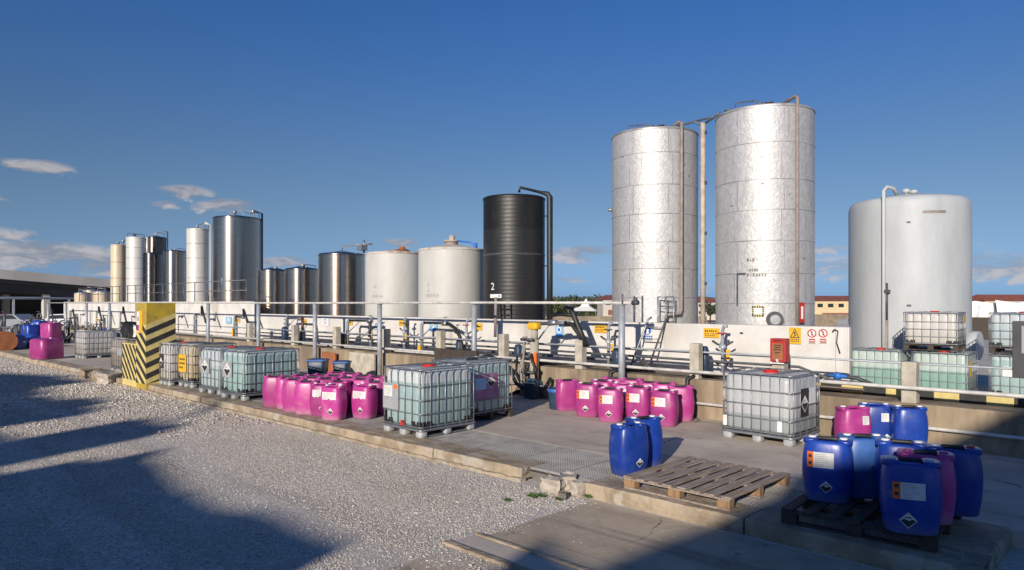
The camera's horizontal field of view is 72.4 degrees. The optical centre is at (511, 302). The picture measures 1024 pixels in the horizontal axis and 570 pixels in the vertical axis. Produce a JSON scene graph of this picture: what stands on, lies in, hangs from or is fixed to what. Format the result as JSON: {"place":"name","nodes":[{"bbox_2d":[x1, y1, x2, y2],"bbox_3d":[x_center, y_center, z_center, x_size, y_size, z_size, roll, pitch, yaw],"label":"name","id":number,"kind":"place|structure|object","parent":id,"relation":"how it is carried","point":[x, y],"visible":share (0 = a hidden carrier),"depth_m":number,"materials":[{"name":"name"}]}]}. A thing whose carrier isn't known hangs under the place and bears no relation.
{"place":"outdoors","nodes":[
{"label":"outdoors","id":0,"kind":"place"},
{"bbox_2d":[0,320,1023,569],"bbox_3d":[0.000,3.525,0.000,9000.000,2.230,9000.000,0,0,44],"label":"ground","id":1,"kind":"structure","parent":0,"point":[1012,558],"depth_m":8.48,"materials":[{"name":"gravel"}]},
{"bbox_2d":[11,347,110,369],"bbox_3d":[-24.950,2.275,34.664,36.000,0.070,1.360,0,0,44],"label":"pad edge","id":2,"kind":"object","parent":1,"relation":"on","point":[84,362],"visible":0.12,"depth_m":26.71,"materials":[{"name":"concrete"}]},
{"bbox_2d":[111,337,135,370],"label":"liquid cube","id":3,"kind":"object","parent":2,"relation":"on","point":[116,352],"visible":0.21,"depth_m":22.62,"materials":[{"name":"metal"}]},
{"bbox_2d":[0,269,212,318],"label":"warehouse","id":4,"kind":"structure","parent":1,"relation":"on","point":[21,284],"depth_m":86.18,"materials":[{"name":"metal"}]},
{"bbox_2d":[95,369,121,383],"bbox_3d":[-12.056,2.281,21.070,0.588,0.429,0.782,6,2,19],"label":"kerb lump","id":5,"kind":"object","parent":1,"relation":"on","point":[106,377],"visible":0.5,"depth_m":20.82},
{"bbox_2d":[110,240,125,301],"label":"cream tank","id":6,"kind":"object","parent":1,"relation":"on","point":[118,264],"visible":0.94,"depth_m":54.35,"materials":[{"name":"metal"}]},
{"bbox_2d":[149,230,167,283],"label":"stainless tank","id":7,"kind":"object","parent":1,"relation":"on","point":[157,243],"visible":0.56,"depth_m":54.96,"materials":[{"name":"metal"}]},
{"bbox_2d":[64,301,255,337],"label":"tank platform","id":8,"kind":"structure","parent":1,"relation":"on","point":[219,313],"depth_m":33.78,"materials":[{"name":"concrete"}]},
{"bbox_2d":[126,233,148,301],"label":"white tank","id":9,"kind":"object","parent":8,"relation":"on","point":[136,247],"visible":0.79,"depth_m":52.02,"materials":[{"name":"metal"}]},
{"bbox_2d":[142,252,162,301],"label":"dark tank","id":10,"kind":"object","parent":8,"relation":"on","point":[152,267],"visible":0.95,"depth_m":47.04,"materials":[{"name":"silver metal"}]},
{"bbox_2d":[79,280,246,301],"bbox_3d":[-20.846,-0.544,39.665,25.243,0.969,0.050,0,0,44],"label":"platform railing","id":11,"kind":"object","parent":8,"relation":"on","point":[162,292],"visible":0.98,"depth_m":37.15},
{"bbox_2d":[163,248,185,301],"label":"stainless tank","id":12,"kind":"object","parent":8,"relation":"on","point":[174,265],"visible":0.92,"depth_m":45.76,"materials":[{"name":"metal"}]},
{"bbox_2d":[186,222,211,301],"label":"white tank","id":13,"kind":"object","parent":8,"relation":"on","point":[197,244],"visible":1,"depth_m":43.36,"materials":[{"name":"metal"}]},
{"bbox_2d":[212,209,262,301],"bbox_3d":[-15.735,-2.685,40.028,2.605,5.250,2.605,0,0,44],"label":"stainless tank","id":14,"kind":"object","parent":8,"relation":"on","point":[237,247],"visible":0.93,"depth_m":38.94,"materials":[{"name":"metal"}]},
{"bbox_2d":[257,267,284,313],"bbox_3d":[-11.812,-0.115,34.603,1.509,3.310,1.509,0,0,44],"label":"stainless tank","id":15,"kind":"object","parent":8,"relation":"on","point":[270,284],"visible":0.6,"depth_m":33.95,"materials":[{"name":"metal"}]},
{"bbox_2d":[284,264,317,314],"bbox_3d":[-9.702,-0.125,32.303,1.552,3.329,1.551,0,0,44],"label":"stainless tank","id":16,"kind":"object","parent":8,"relation":"on","point":[301,282],"visible":0.6,"depth_m":31.64,"materials":[{"name":"metal"}]},
{"bbox_2d":[50,367,531,482],"bbox_3d":[-8.243,2.414,17.700,23.601,0.111,0.560,0,0,44],"label":"kerb footing","id":17,"kind":"object","parent":1,"relation":"on","point":[487,472],"visible":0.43,"depth_m":12.18,"materials":[{"name":"concrete"}]},
{"bbox_2d":[122,303,175,389],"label":"striped pillar","id":18,"kind":"structure","parent":17,"relation":"on","point":[155,324],"depth_m":19.30,"materials":[{"name":"yellow paint"}]},
{"bbox_2d":[0,350,991,569],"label":"kerb","id":19,"kind":"structure","parent":1,"relation":"on","point":[763,524],"depth_m":8.00,"materials":[{"name":"concrete"}]},
{"bbox_2d":[0,331,17,350],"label":"rusty cylinder","id":20,"kind":"object","parent":19,"relation":"on","point":[8,340],"visible":0.96,"depth_m":32.82,"materials":[{"name":"orange paint"}]},
{"bbox_2d":[29,337,63,359],"bbox_3d":[-18.620,1.799,28.000,0.950,0.881,0.950,0,0,24],"label":"canister","id":21,"kind":"object","parent":19,"relation":"on","point":[44,348],"visible":1,"depth_m":27.63,"materials":[{"name":"plastic"}]},
{"bbox_2d":[40,321,61,338],"bbox_3d":[-25.020,1.624,37.966,0.800,1.231,0.800,0,0,14],"label":"canister","id":22,"kind":"object","parent":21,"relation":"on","point":[49,329],"visible":0.76,"depth_m":37.62,"materials":[{"name":"plastic"}]},
{"bbox_2d":[159,341,204,385],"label":"liquid cube","id":23,"kind":"object","parent":19,"relation":"on","point":[169,372],"visible":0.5,"depth_m":18.91,"materials":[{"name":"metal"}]},
{"bbox_2d":[262,375,286,406],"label":"magenta drum","id":24,"kind":"object","parent":19,"relation":"on","point":[268,390],"visible":0.6,"depth_m":15.01,"materials":[{"name":"plastic"}]},
{"bbox_2d":[282,377,307,411],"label":"magenta drum","id":25,"kind":"object","parent":19,"relation":"on","point":[288,386],"visible":0.67,"depth_m":14.34,"materials":[{"name":"plastic"}]},
{"bbox_2d":[294,380,320,414],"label":"magenta drum","id":26,"kind":"object","parent":19,"relation":"on","point":[302,389],"visible":0.77,"depth_m":13.99,"materials":[{"name":"plastic"}]},
{"bbox_2d":[320,384,346,419],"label":"magenta drum","id":27,"kind":"object","parent":19,"relation":"on","point":[333,402],"visible":1,"depth_m":13.33,"materials":[{"name":"plastic"}]},
{"bbox_2d":[623,456,790,511],"bbox_3d":[2.380,2.163,8.513,1.405,0.150,1.543,0,0,45],"label":"wooden pallet","id":28,"kind":"object","parent":19,"relation":"on","point":[733,473],"visible":1,"depth_m":8.32,"materials":[{"name":"brown wood"}]},
{"bbox_2d":[25,339,1023,548],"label":"concrete pad","id":29,"kind":"object","parent":1,"relation":"on","point":[541,421],"depth_m":10.91,"materials":[{"name":"concrete"}]},
{"bbox_2d":[61,314,78,342],"bbox_3d":[-24.739,1.424,38.816,2.784,1.632,0.685,0,0,35],"label":"pipe manifold","id":30,"kind":"object","parent":29,"relation":"on","point":[74,324],"visible":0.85,"depth_m":38.57,"materials":[{"name":"grey metal"}]},
{"bbox_2d":[75,329,116,358],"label":"liquid cube","id":31,"kind":"object","parent":29,"relation":"on","point":[93,343],"visible":0.87,"depth_m":28.32,"materials":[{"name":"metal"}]},
{"bbox_2d":[306,358,329,373],"bbox_3d":[-5.652,1.934,20.384,0.548,0.612,0.548,0,0,4],"label":"blue tub","id":32,"kind":"object","parent":29,"relation":"on","point":[317,365],"visible":0.84,"depth_m":20.14,"materials":[{"name":"paint"}]},
{"bbox_2d":[47,294,639,381],"bbox_3d":[-14.043,1.030,30.259,46.102,2.420,0.260,0,0,44],"label":"pipe rack","id":33,"kind":"object","parent":29,"relation":"on","point":[621,338],"visible":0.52,"depth_m":20.45,"materials":[{"name":"metal"}]},
{"bbox_2d":[349,352,375,374],"bbox_3d":[-4.562,1.881,21.278,1.335,0.718,0.050,0,0,44],"label":"leaning board","id":34,"kind":"object","parent":29,"relation":"on","point":[364,363],"visible":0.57,"depth_m":21.18,"materials":[{"name":"wood"}]},
{"bbox_2d":[434,348,478,361],"bbox_3d":[-1.261,1.660,16.311,1.500,1.157,0.221,0,0,44],"label":"dark board","id":35,"kind":"object","parent":29,"relation":"on","point":[441,353],"visible":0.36,"depth_m":16.31,"materials":[{"name":"brown wood"}]},
{"bbox_2d":[432,356,513,419],"bbox_3d":[-0.774,1.657,13.710,1.090,1.164,1.266,0,0,42],"label":"liquid cube","id":36,"kind":"object","parent":29,"relation":"on","point":[491,387],"visible":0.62,"depth_m":13.39,"materials":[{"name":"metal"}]},
{"bbox_2d":[509,322,551,399],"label":"pipe column","id":37,"kind":"structure","parent":29,"relation":"on","point":[534,390],"depth_m":16.32,"materials":[{"name":"metal"}]},
{"bbox_2d":[176,332,1023,398],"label":"guard pipe","id":38,"kind":"object","parent":37,"relation":"attached to","point":[984,393],"visible":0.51,"depth_m":13.68,"materials":[{"name":"metal"}]},
{"bbox_2d":[509,382,1023,439],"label":"guard pipe","id":39,"kind":"object","parent":37,"relation":"attached to","point":[935,428],"depth_m":10.55,"materials":[{"name":"metal"}]},
{"bbox_2d":[555,379,578,410],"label":"magenta drum","id":40,"kind":"object","parent":29,"relation":"on","point":[565,394],"visible":0.91,"depth_m":14.43,"materials":[{"name":"plastic"}]},
{"bbox_2d":[575,382,600,416],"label":"magenta drum","id":41,"kind":"object","parent":29,"relation":"on","point":[586,395],"visible":0.91,"depth_m":13.68,"materials":[{"name":"plastic"}]},
{"bbox_2d":[597,387,623,422],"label":"magenta drum","id":42,"kind":"object","parent":29,"relation":"on","point":[610,404],"visible":1,"depth_m":13.09,"materials":[{"name":"plastic"}]},
{"bbox_2d":[625,385,651,416],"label":"magenta drum","id":43,"kind":"object","parent":29,"relation":"on","point":[637,400],"visible":0.87,"depth_m":13.18,"materials":[{"name":"plastic"}]},
{"bbox_2d":[650,388,678,426],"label":"magenta drum","id":44,"kind":"object","parent":29,"relation":"on","point":[664,404],"visible":0.88,"depth_m":12.63,"materials":[{"name":"plastic"}]},
{"bbox_2d":[667,384,693,421],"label":"magenta drum","id":45,"kind":"object","parent":29,"relation":"on","point":[685,393],"visible":0.79,"depth_m":13.16,"materials":[{"name":"plastic"}]},
{"bbox_2d":[722,367,819,446],"bbox_3d":[4.301,1.673,11.621,1.094,1.135,1.234,0,0,-44],"label":"liquid cube","id":46,"kind":"object","parent":29,"relation":"on","point":[762,404],"visible":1,"depth_m":11.24,"materials":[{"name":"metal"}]},
{"bbox_2d":[834,405,871,436],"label":"magenta drum","id":47,"kind":"object","parent":29,"relation":"on","point":[851,419],"visible":0.79,"depth_m":10.56,"materials":[{"name":"plastic"}]},
{"bbox_2d":[858,402,891,438],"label":"blue drum","id":48,"kind":"object","parent":29,"relation":"on","point":[880,413],"visible":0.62,"depth_m":10.84,"materials":[{"name":"plastic"}]},
{"bbox_2d":[890,405,928,441],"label":"blue drum","id":49,"kind":"object","parent":29,"relation":"on","point":[908,422],"visible":0.78,"depth_m":10.54,"materials":[{"name":"plastic"}]},
{"bbox_2d":[62,325,1023,458],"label":"retaining wall","id":50,"kind":"structure","parent":1,"relation":"on","point":[1005,420],"depth_m":12.13,"materials":[{"name":"concrete"}]},
{"bbox_2d":[418,317,463,349],"bbox_3d":[-2.001,0.962,19.769,0.188,1.144,2.086,0,0,-42],"label":"loading arm","id":51,"kind":"object","parent":50,"relation":"on","point":[442,323],"visible":0.77,"depth_m":19.81},
{"bbox_2d":[260,335,689,366],"bbox_3d":[-3.171,1.320,21.399,19.800,0.057,0.060,0,0,44],"label":"process pipe","id":52,"kind":"object","parent":50,"relation":"on","point":[605,359],"visible":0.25,"depth_m":17.92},
{"bbox_2d":[575,340,586,368],"bbox_3d":[1.557,1.340,15.826,0.200,1.000,0.200,0,0,44],"label":"concrete post","id":53,"kind":"object","parent":50,"relation":"on","point":[580,353],"visible":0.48,"depth_m":15.74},
{"bbox_2d":[538,304,588,346],"bbox_3d":[1.135,0.495,16.251,0.505,1.024,1.578,0,0,-32],"label":"loading arm","id":54,"kind":"object","parent":53,"relation":"attached to","point":[577,328],"visible":0.84,"depth_m":15.96},
{"bbox_2d":[630,317,669,371],"bbox_3d":[2.999,0.901,15.297,0.866,1.196,1.023,0,0,44],"label":"ladder","id":55,"kind":"object","parent":50,"relation":"on","point":[642,362],"visible":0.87,"depth_m":15.41,"materials":[{"name":"metal"}]},
{"bbox_2d":[690,343,702,378],"bbox_3d":[3.643,1.320,13.825,0.200,1.040,0.200,0,0,44],"label":"concrete post","id":56,"kind":"object","parent":50,"relation":"on","point":[696,356],"visible":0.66,"depth_m":13.74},
{"bbox_2d":[176,324,1011,369],"bbox_3d":[-4.063,0.990,21.409,44.500,0.054,0.036,0,0,44],"label":"guard pipe","id":57,"kind":"object","parent":56,"relation":"attached to","point":[952,365],"visible":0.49,"depth_m":13.63,"materials":[{"name":"metal"}]},
{"bbox_2d":[712,325,733,371],"bbox_3d":[4.210,0.963,14.016,0.459,1.055,0.204,0,0,44],"label":"valve stand","id":58,"kind":"object","parent":50,"relation":"on","point":[722,345],"visible":0.94,"depth_m":14.00,"materials":[{"name":"grey paint"}]},
{"bbox_2d":[261,332,867,382],"bbox_3d":[-1.827,1.280,19.694,22.101,0.289,0.052,0,0,44],"label":"process pipe","id":59,"kind":"object","parent":58,"relation":"attached to","point":[727,362],"visible":0.61,"depth_m":15.31,"materials":[{"name":"metal"}]},
{"bbox_2d":[772,362,787,370],"bbox_3d":[4.855,1.450,12.663,0.220,0.780,0.220,0,0,44],"label":"concrete post","id":60,"kind":"object","parent":50,"relation":"on","point":[783,366],"visible":0.26,"depth_m":12.56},
{"bbox_2d":[770,338,789,363],"bbox_3d":[4.801,0.865,12.578,0.280,0.450,0.278,0,0,44],"label":"red cabinet","id":61,"kind":"object","parent":60,"relation":"on","point":[779,350],"visible":1,"depth_m":12.52,"materials":[{"name":"metal"}]},
{"bbox_2d":[901,361,919,402],"bbox_3d":[6.378,1.390,11.202,0.220,0.900,0.220,0,0,44],"label":"concrete post","id":62,"kind":"object","parent":50,"relation":"on","point":[910,373],"visible":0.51,"depth_m":11.12,"materials":[{"name":"concrete"}]},
{"bbox_2d":[816,383,1023,407],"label":"striped kerb","id":63,"kind":"structure","parent":50,"relation":"on","point":[978,399],"depth_m":11.30,"materials":[{"name":"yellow paint"}]},
{"bbox_2d":[1012,321,1023,377],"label":"control panel","id":64,"kind":"object","parent":50,"relation":"on","point":[1017,349],"visible":1,"depth_m":10.31,"materials":[{"name":"grey metal"}]},
{"bbox_2d":[177,385,916,539],"bbox_3d":[-3.802,2.258,14.384,22.500,0.034,1.328,0,0,44],"label":"concrete slab","id":65,"kind":"object","parent":1,"relation":"on","point":[588,465],"visible":0.27,"depth_m":10.10,"materials":[{"name":"concrete"}]},
{"bbox_2d":[178,342,236,387],"bbox_3d":[-8.263,1.657,19.008,0.874,1.165,1.274,0,0,42],"label":"liquid cube","id":66,"kind":"object","parent":65,"relation":"on","point":[189,364],"visible":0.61,"depth_m":18.48,"materials":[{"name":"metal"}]},
{"bbox_2d":[199,345,260,394],"bbox_3d":[-7.068,1.667,17.696,1.114,1.145,1.274,0,0,41],"label":"liquid cube","id":67,"kind":"object","parent":65,"relation":"on","point":[210,369],"visible":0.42,"depth_m":17.23,"materials":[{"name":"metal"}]},
{"bbox_2d":[221,347,299,400],"bbox_3d":[-6.031,1.657,16.798,1.114,1.165,1.494,0,0,41],"label":"liquid cube","id":68,"kind":"object","parent":65,"relation":"on","point":[244,371],"visible":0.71,"depth_m":16.29,"materials":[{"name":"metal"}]},
{"bbox_2d":[310,382,335,416],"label":"magenta drum","id":69,"kind":"object","parent":65,"relation":"on","point":[315,395],"visible":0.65,"depth_m":13.75,"materials":[{"name":"plastic"}]},
{"bbox_2d":[351,384,377,418],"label":"magenta drum","id":70,"kind":"object","parent":65,"relation":"on","point":[364,400],"visible":1,"depth_m":13.48,"materials":[{"name":"plastic"}]},
{"bbox_2d":[364,380,386,413],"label":"magenta drum","id":71,"kind":"object","parent":65,"relation":"on","point":[380,408],"visible":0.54,"depth_m":14.05,"materials":[{"name":"plastic"}]},
{"bbox_2d":[383,362,474,437],"bbox_3d":[-1.459,1.657,12.305,1.094,1.165,1.292,0,0,44],"label":"liquid cube","id":72,"kind":"object","parent":65,"relation":"on","point":[420,400],"visible":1,"depth_m":11.91,"materials":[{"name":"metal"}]},
{"bbox_2d":[609,421,648,476],"bbox_3d":[1.535,1.906,9.200,0.500,0.668,0.385,0,0,-30],"label":"blue drum","id":73,"kind":"object","parent":65,"relation":"on","point":[628,447],"visible":0.94,"depth_m":9.04,"materials":[{"name":"plastic"}]},
{"bbox_2d":[625,415,662,467],"bbox_3d":[1.800,1.896,9.600,0.510,0.688,0.393,0,0,-26],"label":"blue drum","id":74,"kind":"object","parent":65,"relation":"on","point":[654,433],"visible":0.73,"depth_m":9.46,"materials":[{"name":"plastic"}]},
{"bbox_2d":[781,493,961,552],"bbox_3d":[3.710,2.163,7.207,1.390,0.150,1.396,0,0,41],"label":"wooden pallet","id":75,"kind":"object","parent":65,"relation":"on","point":[855,526],"visible":0.6,"depth_m":6.91,"materials":[{"name":"brown wood"}]},
{"bbox_2d":[802,435,853,503],"bbox_3d":[3.359,1.754,7.439,0.500,0.668,0.388,0,0,30],"label":"blue drum","id":76,"kind":"object","parent":75,"relation":"on","point":[828,469],"visible":1,"depth_m":7.28,"materials":[{"name":"plastic"}]},
{"bbox_2d":[837,433,886,498],"bbox_3d":[3.800,1.754,7.600,0.500,0.668,0.385,0,0,6],"label":"blue drum","id":77,"kind":"object","parent":75,"relation":"on","point":[864,447],"visible":0.56,"depth_m":7.43,"materials":[{"name":"plastic"}]},
{"bbox_2d":[875,438,926,501],"bbox_3d":[4.050,1.754,7.270,0.500,0.668,0.385,0,0,26],"label":"blue drum","id":78,"kind":"object","parent":75,"relation":"on","point":[886,446],"visible":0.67,"depth_m":7.23,"materials":[{"name":"plastic"}]},
{"bbox_2d":[879,455,942,535],"bbox_3d":[3.659,1.754,6.428,0.500,0.668,0.389,0,0,22],"label":"blue drum","id":79,"kind":"object","parent":75,"relation":"on","point":[911,495],"visible":1,"depth_m":6.27,"materials":[{"name":"plastic"}]},
{"bbox_2d":[897,448,956,524],"bbox_3d":[3.985,1.754,6.745,0.500,0.668,0.385,0,0,24],"label":"magenta drum","id":80,"kind":"object","parent":75,"relation":"on","point":[946,459],"visible":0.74,"depth_m":6.54,"materials":[{"name":"plastic"}]},
{"bbox_2d":[925,443,983,516],"bbox_3d":[4.410,1.754,7.000,0.500,0.668,0.385,0,0,23],"label":"blue drum","id":81,"kind":"object","parent":75,"relation":"on","point":[967,462],"visible":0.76,"depth_m":6.81,"materials":[{"name":"plastic"}]},
{"bbox_2d":[539,475,565,494],"bbox_3d":[0.537,2.316,8.899,0.310,0.203,0.225,0,0,32],"label":"kerb lump","id":82,"kind":"object","parent":1,"relation":"on","point":[555,485],"visible":0.91,"depth_m":8.83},
{"bbox_2d":[260,314,850,380],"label":"bund wall","id":83,"kind":"structure","parent":1,"relation":"on","point":[750,339],"depth_m":16.15,"materials":[{"name":"concrete"}]},
{"bbox_2d":[567,478,589,497],"bbox_3d":[0.848,2.317,8.773,0.265,0.194,0.208,0,0,-31],"label":"kerb lump","id":84,"kind":"object","parent":1,"relation":"on","point":[577,487],"visible":0.84,"depth_m":8.70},
{"bbox_2d":[594,295,611,315],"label":"pale house","id":85,"kind":"structure","parent":1,"relation":"on","point":[604,309],"depth_m":120.32,"materials":[{"name":"paint"}]},
{"bbox_2d":[545,316,706,323],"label":"boundary wall","id":86,"kind":"structure","parent":1,"relation":"on","point":[594,318],"depth_m":69.80,"materials":[{"name":"concrete"}]},
{"bbox_2d":[386,500,879,569],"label":"slab","id":87,"kind":"structure","parent":1,"relation":"on","point":[603,532],"depth_m":6.88,"materials":[{"name":"concrete"}]},
{"bbox_2d":[454,535,576,569],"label":"gutter","id":88,"kind":"object","parent":87,"relation":"on","point":[517,556],"visible":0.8,"depth_m":6.67,"materials":[{"name":"concrete"}]},
{"bbox_2d":[442,532,591,569],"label":"gutter edge","id":89,"kind":"object","parent":87,"relation":"on","point":[485,556],"visible":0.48,"depth_m":6.63,"materials":[{"name":"concrete"}]},
{"bbox_2d":[815,296,847,313],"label":"cream building","id":90,"kind":"structure","parent":1,"relation":"on","point":[831,304],"depth_m":190.00,"materials":[{"name":"paint"}]},
{"bbox_2d":[815,314,847,326],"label":"boundary wall","id":91,"kind":"structure","parent":1,"relation":"on","point":[826,319],"depth_m":74.80,"materials":[{"name":"concrete"}]},
{"bbox_2d":[851,347,911,384],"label":"liquid cube","id":92,"kind":"object","parent":1,"relation":"on","point":[882,373],"visible":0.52,"depth_m":19.00,"materials":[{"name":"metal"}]},
{"bbox_2d":[848,185,983,359],"bbox_3d":[12.455,-0.552,21.995,3.374,5.923,3.385,0,0,1],"label":"grey tank","id":93,"kind":"object","parent":1,"relation":"on","point":[909,250],"visible":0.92,"depth_m":20.64,"materials":[{"name":"metal"}]},
{"bbox_2d":[911,350,977,390],"bbox_3d":[11.342,1.827,18.358,1.334,1.165,1.134,0,0,44],"label":"liquid cube","id":94,"kind":"object","parent":1,"relation":"on","point":[959,378],"visible":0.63,"depth_m":17.93,"materials":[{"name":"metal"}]},
{"bbox_2d":[903,311,965,351],"bbox_3d":[11.183,0.722,18.510,1.286,1.024,1.126,0,0,41],"label":"liquid cube","id":95,"kind":"object","parent":94,"relation":"on","point":[934,330],"visible":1,"depth_m":18.12,"materials":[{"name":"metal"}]},
{"bbox_2d":[938,519,1011,569],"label":"pit rim","id":96,"kind":"object","parent":1,"relation":"on","point":[994,541],"visible":0.76,"depth_m":6.63,"materials":[{"name":"concrete"}]},
{"bbox_2d":[972,317,989,339],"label":"brown fence","id":97,"kind":"object","parent":1,"relation":"on","point":[981,324],"visible":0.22,"depth_m":59.86,"materials":[{"name":"brown wood"}]},
{"bbox_2d":[972,300,1023,316],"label":"rubble heap","id":98,"kind":"object","parent":1,"relation":"on","point":[981,309],"visible":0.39,"depth_m":150.67,"materials":[{"name":"white fabric"}]},
{"bbox_2d":[972,295,1023,302],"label":"cream building","id":99,"kind":"structure","parent":1,"relation":"on","point":[993,298],"depth_m":242.85,"materials":[{"name":"red tile"}]},
{"bbox_2d":[988,353,1023,393],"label":"liquid cube","id":100,"kind":"object","parent":1,"relation":"on","point":[1002,381],"visible":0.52,"depth_m":17.03,"materials":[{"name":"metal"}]},
{"bbox_2d":[988,311,1023,353],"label":"liquid cube","id":101,"kind":"object","parent":100,"relation":"on","point":[1000,330],"visible":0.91,"depth_m":17.07,"materials":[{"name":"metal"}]},
{"bbox_2d":[0,0,1023,298],"label":"sky","id":102,"kind":"structure","parent":0,"point":[385,124],"materials":[{"name":"blue"}]},
{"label":"bund floor","id":103,"kind":"structure","parent":0,"visible":0},
{"bbox_2d":[318,240,371,315],"bbox_3d":[-7.184,-0.555,29.843,2.121,4.190,1.975,0,0,-22],"label":"stainless tank","id":104,"kind":"object","parent":103,"relation":"on","point":[341,275],"visible":0.8,"depth_m":29.00,"materials":[{"name":"metal"}]},
{"bbox_2d":[365,246,417,316],"bbox_3d":[-4.663,-0.336,27.886,2.372,3.752,2.372,0,0,44],"label":"white tank","id":105,"kind":"object","parent":103,"relation":"on","point":[391,275],"visible":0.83,"depth_m":26.85,"materials":[{"name":"grey"}]},
{"bbox_2d":[418,235,482,318],"bbox_3d":[-2.178,-0.450,25.088,2.383,3.980,2.383,0,0,44],"label":"white tank","id":106,"kind":"object","parent":103,"relation":"on","point":[451,270],"visible":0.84,"depth_m":24.07,"materials":[{"name":"grey"}]},
{"bbox_2d":[483,186,552,319],"bbox_3d":[0.119,-1.132,23.430,2.249,5.344,2.114,0,0,44],"label":"black tank","id":107,"kind":"object","parent":103,"relation":"on","point":[514,265],"visible":0.89,"depth_m":22.61,"materials":[{"name":"plastic"}]},
{"bbox_2d":[608,120,698,322],"bbox_3d":[4.464,-1.946,21.994,2.690,6.972,2.756,0,0,44],"label":"silver silo","id":108,"kind":"object","parent":103,"relation":"on","point":[654,209],"visible":0.94,"depth_m":20.86,"materials":[{"name":"metal"}]},
{"bbox_2d":[677,112,720,323],"bbox_3d":[5.732,-2.068,21.241,1.377,7.216,0.464,0,0,44],"label":"vent pipe","id":109,"kind":"object","parent":103,"relation":"on","point":[703,184],"visible":0.86,"depth_m":21.13,"materials":[{"name":"grey metal"}]},
{"bbox_2d":[715,94,815,325],"bbox_3d":[7.055,-1.955,19.559,2.655,6.991,2.643,0,0,44],"label":"silver silo","id":110,"kind":"object","parent":103,"relation":"on","point":[765,212],"visible":0.89,"depth_m":18.43,"materials":[{"name":"metal"}]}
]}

